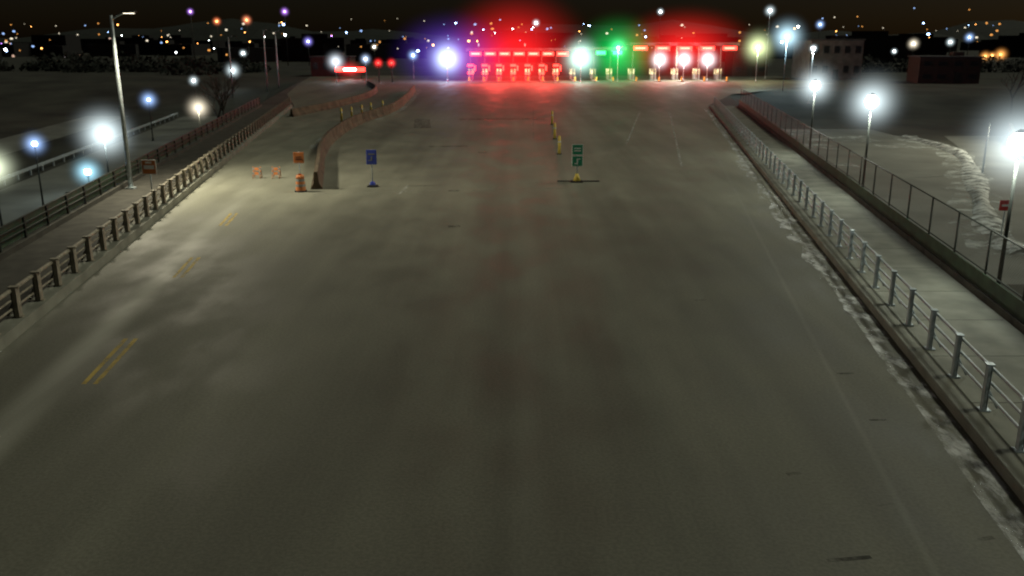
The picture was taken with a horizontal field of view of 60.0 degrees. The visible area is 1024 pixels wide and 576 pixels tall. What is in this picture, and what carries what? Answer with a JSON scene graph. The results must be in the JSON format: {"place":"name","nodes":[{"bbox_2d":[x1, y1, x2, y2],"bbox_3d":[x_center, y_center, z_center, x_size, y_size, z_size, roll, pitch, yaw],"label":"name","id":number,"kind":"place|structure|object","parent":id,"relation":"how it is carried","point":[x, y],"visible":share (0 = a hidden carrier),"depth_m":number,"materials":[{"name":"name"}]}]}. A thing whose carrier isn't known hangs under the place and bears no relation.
{"place":"outdoors","nodes":[
{"label":"outdoors","id":0,"kind":"place"},
{"bbox_2d":[0,116,127,155],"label":"street","id":1,"kind":"structure","parent":0,"point":[14,143],"depth_m":120.01,"materials":[{"name":"grey asphalt"}]},
{"bbox_2d":[0,116,233,248],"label":"street","id":2,"kind":"structure","parent":0,"point":[19,199],"depth_m":84.92,"materials":[{"name":"grey asphalt"}]},
{"bbox_2d":[31,140,43,205],"bbox_3d":[-33.600,-8.412,62.853,2.800,6.400,2.800,0,16,0],"label":"street lamp","id":3,"kind":"object","parent":2,"relation":"on","point":[34,143],"visible":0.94,"depth_m":62.81,"materials":[{"name":"metal"}]},
{"bbox_2d":[147,98,154,140],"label":"street lamp","id":4,"kind":"object","parent":2,"relation":"on","point":[148,99],"visible":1,"depth_m":109.41,"materials":[{"name":"metal"}]},
{"bbox_2d":[196,75,240,113],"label":"bare tree","id":5,"kind":"object","parent":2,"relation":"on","point":[207,83],"visible":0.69,"depth_m":136.30,"materials":[{"name":"brown plant"}]},
{"bbox_2d":[0,105,291,351],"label":"pavement","id":6,"kind":"structure","parent":0,"point":[20,265],"depth_m":36.96,"materials":[{"name":"concrete"}]},
{"bbox_2d":[109,10,136,188],"bbox_3d":[-20.325,-9.934,47.350,1.600,9.330,0.495,0,16,0],"label":"street lamp","id":7,"kind":"object","parent":6,"relation":"on","point":[126,148],"visible":1,"depth_m":47.33,"materials":[{"name":"metal"}]},
{"bbox_2d":[0,97,290,334],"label":"metal railing","id":8,"kind":"object","parent":6,"relation":"on","point":[55,271],"visible":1,"depth_m":35.30,"materials":[{"name":"grey metal"}]},
{"bbox_2d":[141,160,156,189],"bbox_3d":[-17.506,-5.068,42.992,0.700,2.300,0.128,0,16,0],"label":"traffic sign","id":9,"kind":"object","parent":6,"relation":"on","point":[148,166],"visible":0.92,"depth_m":42.73,"materials":[{"name":"metal"}]},
{"bbox_2d":[1,7,1000,55],"bbox_3d":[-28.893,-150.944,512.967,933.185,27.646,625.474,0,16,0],"label":"city lights","id":10,"kind":"object","parent":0,"point":[471,33],"visible":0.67,"depth_m":469.77},
{"bbox_2d":[0,76,1023,575],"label":"road","id":11,"kind":"structure","parent":0,"point":[484,342],"depth_m":21.77,"materials":[{"name":"grey asphalt"}]},
{"bbox_2d":[252,167,261,178],"bbox_3d":[-15.350,-6.961,53.395,0.500,0.695,0.488,0,16,0],"label":"traffic barricade","id":12,"kind":"object","parent":11,"relation":"on","point":[254,173],"visible":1,"depth_m":53.27,"materials":[{"name":"orange plastic"}]},
{"bbox_2d":[271,167,280,178],"bbox_3d":[-14.200,-6.961,53.395,0.500,0.695,0.488,0,16,0],"label":"traffic barricade","id":13,"kind":"object","parent":11,"relation":"on","point":[273,173],"visible":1,"depth_m":53.27,"materials":[{"name":"orange plastic"}]},
{"bbox_2d":[293,152,303,173],"bbox_3d":[-11.750,-6.492,49.035,0.580,2.080,0.122,0,16,0],"label":"traffic sign","id":14,"kind":"object","parent":11,"relation":"on","point":[298,157],"visible":0.92,"depth_m":48.79,"materials":[{"name":"metal"}]},
{"bbox_2d":[295,174,306,192],"bbox_3d":[-11.600,-5.774,48.587,0.684,0.978,0.684,0,16,0],"label":"traffic barrel","id":15,"kind":"object","parent":11,"relation":"on","point":[300,184],"visible":1,"depth_m":48.40,"materials":[{"name":"orange plastic"}]},
{"bbox_2d":[289,80,377,116],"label":"concrete barrier","id":16,"kind":"object","parent":11,"relation":"on","point":[299,111],"visible":1,"depth_m":109.34,"materials":[{"name":"grey concrete"}]},
{"bbox_2d":[311,85,415,188],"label":"concrete barrier","id":17,"kind":"object","parent":11,"relation":"on","point":[331,136],"visible":1,"depth_m":79.22,"materials":[{"name":"grey concrete"}]},
{"bbox_2d":[366,150,377,186],"bbox_3d":[-7.900,-6.758,50.026,0.603,2.100,0.486,0,16,0],"label":"traffic sign","id":18,"kind":"object","parent":11,"relation":"on","point":[371,157],"visible":1,"depth_m":49.83,"materials":[{"name":"metal"}]},
{"bbox_2d":[377,61,379,81],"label":"traffic signal","id":19,"kind":"object","parent":11,"relation":"on","point":[378,64],"visible":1,"depth_m":174.50,"materials":[{"name":"paint"}]},
{"bbox_2d":[390,61,392,81],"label":"traffic signal","id":20,"kind":"object","parent":11,"relation":"on","point":[391,64],"visible":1,"depth_m":174.50,"materials":[{"name":"paint"}]},
{"bbox_2d":[82,112,1017,543],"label":"road markings","id":21,"kind":"object","parent":11,"relation":"on","point":[132,342],"visible":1,"depth_m":23.28,"materials":[{"name":"yellow paint"}]},
{"bbox_2d":[550,111,553,124],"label":"delineator post","id":22,"kind":"object","parent":11,"relation":"on","point":[551,118],"visible":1,"depth_m":87.34,"materials":[{"name":"yellow plastic"}]},
{"bbox_2d":[553,123,556,138],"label":"delineator post","id":23,"kind":"object","parent":11,"relation":"on","point":[554,134],"visible":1,"depth_m":74.54,"materials":[{"name":"yellow plastic"}]},
{"bbox_2d":[557,135,561,153],"bbox_3d":[3.450,-10.430,64.574,0.400,1.350,0.400,0,16,0],"label":"delineator post","id":24,"kind":"object","parent":11,"relation":"on","point":[559,144],"visible":1,"depth_m":64.50,"materials":[{"name":"yellow plastic"}]},
{"bbox_2d":[557,144,598,182],"bbox_3d":[3.900,-7.280,51.691,2.500,2.210,0.590,0,16,0],"label":"traffic sign","id":25,"kind":"object","parent":11,"relation":"on","point":[577,150],"visible":1,"depth_m":51.54,"materials":[{"name":"metal"}]},
{"bbox_2d":[764,9,770,77],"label":"street lamp","id":26,"kind":"object","parent":11,"relation":"on","point":[767,43],"visible":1,"depth_m":192.81,"materials":[{"name":"metal"}]},
{"bbox_2d":[705,110,1023,559],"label":"snow patches","id":27,"kind":"object","parent":11,"relation":"on","point":[957,448],"visible":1,"depth_m":21.37,"materials":[{"name":"white snow"}]},
{"bbox_2d":[0,49,1023,299],"bbox_3d":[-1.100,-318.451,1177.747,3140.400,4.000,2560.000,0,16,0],"label":"ground","id":28,"kind":"structure","parent":0,"point":[904,107],"depth_m":156.75,"materials":[{"name":"grey snow"}]},
{"bbox_2d":[84,167,90,182],"bbox_3d":[-23.500,-4.701,49.561,2.800,6.400,2.800,0,16,0],"label":"street lamp","id":29,"kind":"object","parent":28,"relation":"on","point":[87,171],"visible":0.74,"depth_m":48.98,"materials":[{"name":"paint"}]},
{"bbox_2d":[0,112,177,185],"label":"guardrail","id":30,"kind":"object","parent":28,"relation":"on","point":[30,168],"visible":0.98,"depth_m":94.36,"materials":[{"name":"metal"}]},
{"bbox_2d":[101,131,108,172],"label":"street lamp","id":31,"kind":"object","parent":28,"relation":"on","point":[103,133],"visible":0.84,"depth_m":69.05,"materials":[{"name":"paint"}]},
{"bbox_2d":[0,97,261,260],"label":"parapet wall","id":32,"kind":"structure","parent":28,"relation":"on","point":[24,226],"depth_m":44.03,"materials":[{"name":"concrete"}]},
{"bbox_2d":[189,11,194,56],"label":"distant lamp","id":33,"kind":"object","parent":28,"relation":"on","point":[192,34],"visible":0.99,"depth_m":288.39,"materials":[{"name":"paint"}]},
{"bbox_2d":[196,81,231,117],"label":"bare tree","id":34,"kind":"object","parent":28,"relation":"on","point":[225,98],"visible":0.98,"depth_m":115.28,"materials":[{"name":"brown plant"}]},
{"bbox_2d":[216,20,220,61],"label":"distant lamp","id":35,"kind":"object","parent":28,"relation":"on","point":[218,42],"visible":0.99,"depth_m":289.00,"materials":[{"name":"paint"}]},
{"bbox_2d":[197,73,243,114],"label":"bare tree","id":36,"kind":"object","parent":28,"relation":"on","point":[216,86],"visible":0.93,"depth_m":124.55,"materials":[{"name":"brown plant"}]},
{"bbox_2d":[228,36,236,96],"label":"street lamp","id":37,"kind":"object","parent":28,"relation":"on","point":[230,62],"visible":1,"depth_m":166.60,"materials":[{"name":"metal"}]},
{"bbox_2d":[246,19,250,65],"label":"distant lamp","id":38,"kind":"object","parent":28,"relation":"on","point":[248,40],"visible":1,"depth_m":289.00,"materials":[{"name":"paint"}]},
{"bbox_2d":[263,29,270,91],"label":"utility pole","id":39,"kind":"object","parent":28,"relation":"on","point":[265,62],"visible":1,"depth_m":172.49,"materials":[{"name":"metal"}]},
{"bbox_2d":[275,30,282,87],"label":"utility pole","id":40,"kind":"object","parent":28,"relation":"on","point":[277,59],"visible":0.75,"depth_m":175.29,"materials":[{"name":"metal"}]},
{"bbox_2d":[284,11,288,65],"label":"distant lamp","id":41,"kind":"object","parent":28,"relation":"on","point":[286,40],"visible":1,"depth_m":288.87,"materials":[{"name":"paint"}]},
{"bbox_2d":[310,57,355,75],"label":"walls","id":42,"kind":"structure","parent":28,"relation":"on","point":[321,71],"depth_m":204.84,"materials":[{"name":"brick"}]},
{"bbox_2d":[313,63,346,68],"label":"windows","id":43,"kind":"structure","parent":42,"relation":"attached to","point":[315,65],"depth_m":204.66,"materials":[{"name":"glass"}]},
{"bbox_2d":[309,52,355,57],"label":"roof","id":44,"kind":"structure","parent":42,"relation":"on","point":[340,54],"depth_m":204.01,"materials":[{"name":"concrete"}]},
{"bbox_2d":[335,67,364,78],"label":"illuminated sign","id":45,"kind":"object","parent":28,"relation":"on","point":[349,69],"visible":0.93,"depth_m":190.25,"materials":[{"name":"paint"}]},
{"bbox_2d":[0,30,1023,62],"bbox_3d":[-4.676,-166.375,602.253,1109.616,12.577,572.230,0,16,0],"label":"distant buildings","id":46,"kind":"structure","parent":28,"relation":"on","point":[882,45],"depth_m":373.78,"materials":[{"name":"black"}]},
{"bbox_2d":[0,51,1023,75],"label":"distant trees","id":47,"kind":"object","parent":28,"relation":"on","point":[190,65],"visible":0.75,"depth_m":231.61,"materials":[{"name":"black plant"}]},
{"bbox_2d":[466,48,571,81],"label":"inspection plaza","id":48,"kind":"structure","parent":28,"relation":"on","point":[520,52],"depth_m":181.01,"materials":[{"name":"metal"}]},
{"bbox_2d":[567,47,626,81],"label":"inspection plaza","id":49,"kind":"structure","parent":28,"relation":"on","point":[580,51],"depth_m":181.44,"materials":[{"name":"metal"}]},
{"bbox_2d":[658,11,660,65],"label":"distant lamp","id":50,"kind":"object","parent":28,"relation":"on","point":[659,39],"visible":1,"depth_m":288.68,"materials":[{"name":"paint"}]},
{"bbox_2d":[625,43,739,81],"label":"inspection plaza","id":51,"kind":"structure","parent":28,"relation":"on","point":[685,47],"depth_m":180.70,"materials":[{"name":"metal"}]},
{"bbox_2d":[724,50,768,75],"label":"building","id":52,"kind":"structure","parent":28,"relation":"on","point":[732,62],"depth_m":204.78,"materials":[{"name":"brick"}]},
{"bbox_2d":[747,67,751,75],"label":"door","id":53,"kind":"structure","parent":52,"relation":"attached to","point":[749,71],"depth_m":205.01,"materials":[{"name":"paint"}]},
{"bbox_2d":[735,53,765,70],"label":"windows","id":54,"kind":"structure","parent":52,"relation":"attached to","point":[750,56],"depth_m":204.18,"materials":[{"name":"glass"}]},
{"bbox_2d":[737,45,769,49],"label":"roof","id":55,"kind":"structure","parent":52,"relation":"on","point":[752,47],"depth_m":203.55,"materials":[{"name":"concrete"}]},
{"bbox_2d":[782,34,788,90],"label":"street lamp","id":56,"kind":"object","parent":28,"relation":"on","point":[787,36],"visible":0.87,"depth_m":145.11,"materials":[{"name":"metal"}]},
{"bbox_2d":[808,46,814,102],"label":"street lamp","id":57,"kind":"object","parent":28,"relation":"on","point":[813,48],"visible":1,"depth_m":116.60,"materials":[{"name":"metal"}]},
{"bbox_2d":[809,79,820,148],"bbox_3d":[20.607,-12.523,60.563,4.800,7.350,4.800,0,16,0],"label":"street lamp","id":58,"kind":"object","parent":28,"relation":"on","point":[815,85],"visible":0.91,"depth_m":60.16,"materials":[{"name":"metal"}]},
{"bbox_2d":[861,93,878,187],"bbox_3d":[18.032,-8.113,44.767,4.800,7.350,4.800,0,16,0],"label":"street lamp","id":59,"kind":"object","parent":28,"relation":"on","point":[871,100],"visible":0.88,"depth_m":44.47,"materials":[{"name":"metal"}]},
{"bbox_2d":[738,88,1023,333],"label":"parapet wall","id":60,"kind":"structure","parent":28,"relation":"on","point":[1003,302],"depth_m":34.52,"materials":[{"name":"concrete"}]},
{"bbox_2d":[996,129,1023,284],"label":"street lamp","id":61,"kind":"object","parent":60,"relation":"on","point":[1015,143],"visible":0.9,"depth_m":26.53,"materials":[{"name":"metal"}]},
{"bbox_2d":[783,129,1023,283],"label":"parking lot","id":62,"kind":"structure","parent":28,"relation":"on","point":[921,167],"depth_m":71.26,"materials":[{"name":"grey asphalt"}]},
{"bbox_2d":[791,133,929,166],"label":"snow patches","id":63,"kind":"object","parent":62,"relation":"on","point":[815,139],"visible":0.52,"depth_m":101.09,"materials":[{"name":"white snow"}]},
{"bbox_2d":[902,135,1023,253],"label":"snow bank","id":64,"kind":"structure","parent":62,"relation":"on","point":[979,206],"depth_m":64.42,"materials":[{"name":"white snow"}]},
{"bbox_2d":[981,123,989,173],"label":"utility pole","id":65,"kind":"object","parent":64,"relation":"on","point":[982,170],"visible":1,"depth_m":75.57,"materials":[{"name":"metal"}]},
{"bbox_2d":[999,200,1012,239],"bbox_3d":[28.000,-3.870,50.490,0.750,2.300,0.128,0,16,0],"label":"traffic sign","id":66,"kind":"object","parent":64,"relation":"on","point":[1003,205],"visible":0.84,"depth_m":50.24,"materials":[{"name":"metal"}]},
{"bbox_2d":[906,57,981,83],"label":"walls","id":67,"kind":"structure","parent":28,"relation":"on","point":[916,69],"depth_m":170.41,"materials":[{"name":"brick"}]},
{"bbox_2d":[907,52,983,57],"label":"roof","id":68,"kind":"structure","parent":67,"relation":"on","point":[956,55],"depth_m":170.23,"materials":[{"name":"concrete"}]},
{"bbox_2d":[922,61,977,79],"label":"windows","id":69,"kind":"structure","parent":67,"relation":"attached to","point":[944,64],"depth_m":169.96,"materials":[{"name":"glass"}]},
{"bbox_2d":[953,72,959,83],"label":"door","id":70,"kind":"structure","parent":67,"relation":"attached to","point":[956,76],"depth_m":170.19,"materials":[{"name":"paint"}]},
{"bbox_2d":[1008,123,1015,136],"bbox_3d":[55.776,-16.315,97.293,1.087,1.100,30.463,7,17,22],"label":"street light","id":71,"kind":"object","parent":28,"relation":"on","point":[1011,129],"depth_m":105.20,"materials":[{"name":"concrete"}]},
{"bbox_2d":[1000,64,1023,113],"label":"bare tree","id":72,"kind":"object","parent":28,"relation":"on","point":[1012,97],"visible":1,"depth_m":126.28,"materials":[{"name":"brown plant"}]},
{"bbox_2d":[0,18,1023,48],"bbox_3d":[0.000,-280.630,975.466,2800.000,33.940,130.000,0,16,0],"label":"hill","id":73,"kind":"structure","parent":0,"point":[588,37],"depth_m":984.03,"materials":[{"name":"black"}]},
{"bbox_2d":[0,0,1023,38],"label":"sky","id":74,"kind":"structure","parent":0,"point":[45,17],"materials":[{"name":"black"}]},
{"bbox_2d":[791,41,863,79],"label":"building","id":75,"kind":"structure","parent":0,"point":[802,64],"depth_m":186.34,"materials":[{"name":"brown brick"}]},
{"bbox_2d":[793,35,865,40],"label":"roof","id":76,"kind":"structure","parent":75,"relation":"on","point":[838,37],"depth_m":184.73,"materials":[{"name":"concrete"}]},
{"bbox_2d":[832,70,837,79],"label":"door","id":77,"kind":"structure","parent":75,"relation":"attached to","point":[834,74],"depth_m":186.71,"materials":[{"name":"paint"}]},
{"bbox_2d":[812,46,860,72],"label":"windows","id":78,"kind":"structure","parent":75,"relation":"attached to","point":[837,51],"depth_m":185.51,"materials":[{"name":"glass"}]},
{"bbox_2d":[709,106,1023,503],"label":"pavement","id":79,"kind":"structure","parent":0,"point":[993,336],"depth_m":26.92,"materials":[{"name":"concrete"}]},
{"bbox_2d":[713,97,1023,452],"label":"metal railing","id":80,"kind":"object","parent":79,"relation":"on","point":[986,394],"visible":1,"depth_m":25.75,"materials":[{"name":"metal"}]},
{"bbox_2d":[945,136,1023,230],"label":"street","id":81,"kind":"structure","parent":0,"point":[1000,158],"depth_m":80.96,"materials":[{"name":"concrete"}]}
]}

